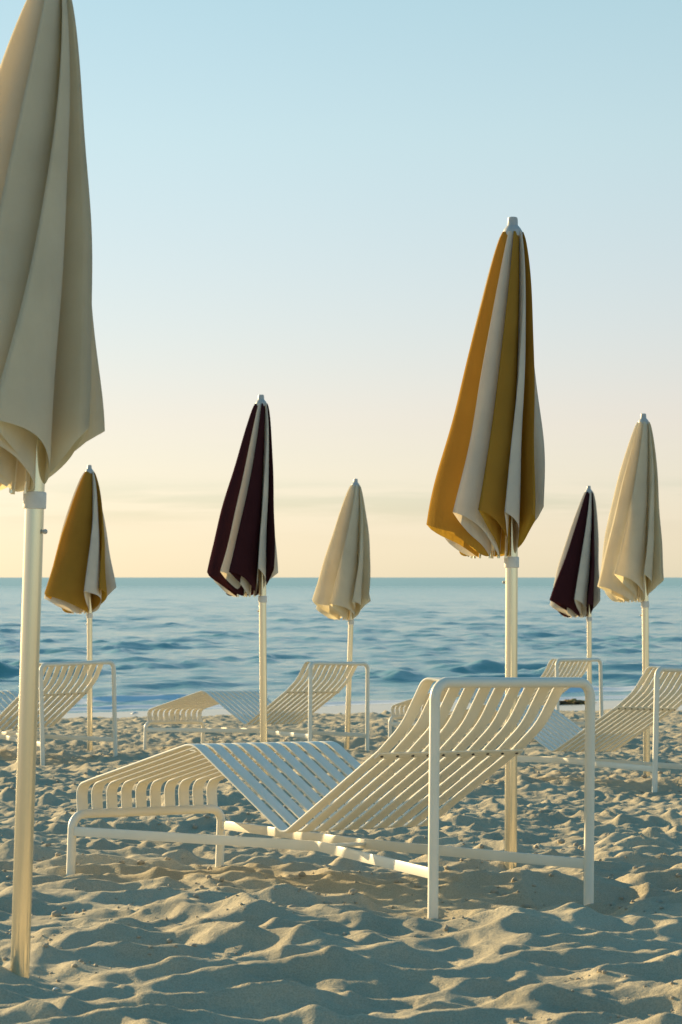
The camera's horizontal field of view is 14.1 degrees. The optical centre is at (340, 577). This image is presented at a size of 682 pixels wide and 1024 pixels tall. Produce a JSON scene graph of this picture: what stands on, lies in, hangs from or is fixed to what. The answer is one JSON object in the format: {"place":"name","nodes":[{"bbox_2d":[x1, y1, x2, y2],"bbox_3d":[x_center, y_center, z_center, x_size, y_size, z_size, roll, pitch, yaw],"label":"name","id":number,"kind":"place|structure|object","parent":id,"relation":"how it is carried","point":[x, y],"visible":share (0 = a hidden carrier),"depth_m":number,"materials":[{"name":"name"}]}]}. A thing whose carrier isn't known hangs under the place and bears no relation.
{"place":"outdoors","nodes":[
{"label":"outdoors","id":0,"kind":"place"},
{"bbox_2d":[0,700,681,1023],"bbox_3d":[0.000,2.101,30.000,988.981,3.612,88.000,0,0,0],"label":"sand beach","id":1,"kind":"structure","parent":0,"point":[500,959],"depth_m":8.06,"materials":[{"name":"beige sand"}]},
{"bbox_2d":[0,0,104,977],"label":"beach umbrella","id":2,"kind":"object","parent":1,"relation":"on","point":[51,411],"visible":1,"depth_m":6.34,"materials":[{"name":"beige fabric"}]},
{"bbox_2d":[0,660,117,765],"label":"sun lounger","id":3,"kind":"object","parent":1,"relation":"on","point":[12,715],"visible":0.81,"depth_m":19.89,"materials":[{"name":"white metal"}]},
{"bbox_2d":[44,465,115,750],"bbox_3d":[-2.136,0.419,22.837,0.569,2.697,0.528,0,0,32],"label":"beach umbrella","id":4,"kind":"object","parent":1,"relation":"on","point":[81,579],"visible":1,"depth_m":22.69,"materials":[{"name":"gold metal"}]},
{"bbox_2d":[207,395,277,774],"bbox_3d":[-0.599,0.237,16.788,0.432,2.697,0.397,0,0,0],"label":"beach umbrella","id":5,"kind":"object","parent":1,"relation":"on","point":[243,561],"visible":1,"depth_m":16.73,"materials":[{"name":"fabric"}]},
{"bbox_2d":[143,661,369,750],"bbox_3d":[-0.695,1.087,22.097,1.897,0.830,0.682,-2,-3,43],"label":"sun lounger","id":6,"kind":"object","parent":1,"relation":"on","point":[201,701],"visible":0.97,"depth_m":21.89,"materials":[{"name":"white metal"}]},
{"bbox_2d":[66,677,594,917],"bbox_3d":[-0.083,0.728,9.044,0.682,0.830,1.896,2,-2,-40],"label":"sun lounger","id":7,"kind":"object","parent":1,"relation":"on","point":[214,764],"visible":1,"depth_m":8.78,"materials":[{"name":"white metal"}]},
{"bbox_2d":[312,479,370,748],"bbox_3d":[-0.006,0.492,23.961,0.492,2.697,0.483,0,0,41],"label":"beach umbrella","id":8,"kind":"object","parent":1,"relation":"on","point":[342,589],"visible":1,"depth_m":23.86,"materials":[{"name":"beige fabric"}]},
{"bbox_2d":[426,217,544,869],"bbox_3d":[0.522,0.049,9.932,0.430,2.697,0.403,0,0,0],"label":"beach umbrella","id":9,"kind":"object","parent":1,"relation":"on","point":[487,497],"visible":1,"depth_m":9.87,"materials":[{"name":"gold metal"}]},
{"bbox_2d":[388,658,602,737],"bbox_3d":[1.351,1.144,24.438,1.897,0.830,0.682,-3,-2,40],"label":"sun lounger","id":10,"kind":"object","parent":1,"relation":"on","point":[556,672],"visible":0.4,"depth_m":24.08,"materials":[{"name":"white metal"}]},
{"bbox_2d":[394,666,681,791],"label":"sun lounger","id":11,"kind":"object","parent":1,"relation":"on","point":[629,721],"visible":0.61,"depth_m":15.95,"materials":[{"name":"white metal"}]},
{"bbox_2d":[550,486,599,684],"bbox_3d":[2.175,0.494,25.748,0.475,2.697,0.467,0,0,0],"label":"beach umbrella","id":12,"kind":"object","parent":1,"relation":"on","point":[575,593],"visible":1,"depth_m":25.64,"materials":[{"name":"purple fabric"}]},
{"bbox_2d":[597,413,663,775],"bbox_3d":[1.889,0.281,18.005,0.439,2.697,0.448,-1,0,0],"label":"beach umbrella","id":13,"kind":"object","parent":1,"relation":"on","point":[632,564],"visible":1,"depth_m":17.91,"materials":[{"name":"beige fabric"}]},
{"bbox_2d":[0,578,681,713],"bbox_3d":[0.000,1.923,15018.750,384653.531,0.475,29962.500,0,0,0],"label":"sea","id":14,"kind":"structure","parent":0,"point":[158,641],"depth_m":90.46,"materials":[{"name":"teal liquid"}]},
{"bbox_2d":[0,0,681,577],"label":"sky","id":15,"kind":"structure","parent":0,"point":[305,206],"materials":[{"name":"blue"}]},
{"bbox_2d":[559,701,575,704],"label":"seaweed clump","id":16,"kind":"object","parent":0,"point":[562,702],"visible":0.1,"depth_m":41.93,"materials":[{"name":"black plant"}]},
{"bbox_2d":[564,698,595,703],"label":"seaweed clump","id":17,"kind":"object","parent":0,"point":[573,700],"visible":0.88,"depth_m":42.06,"materials":[{"name":"brown plant"}]}
]}

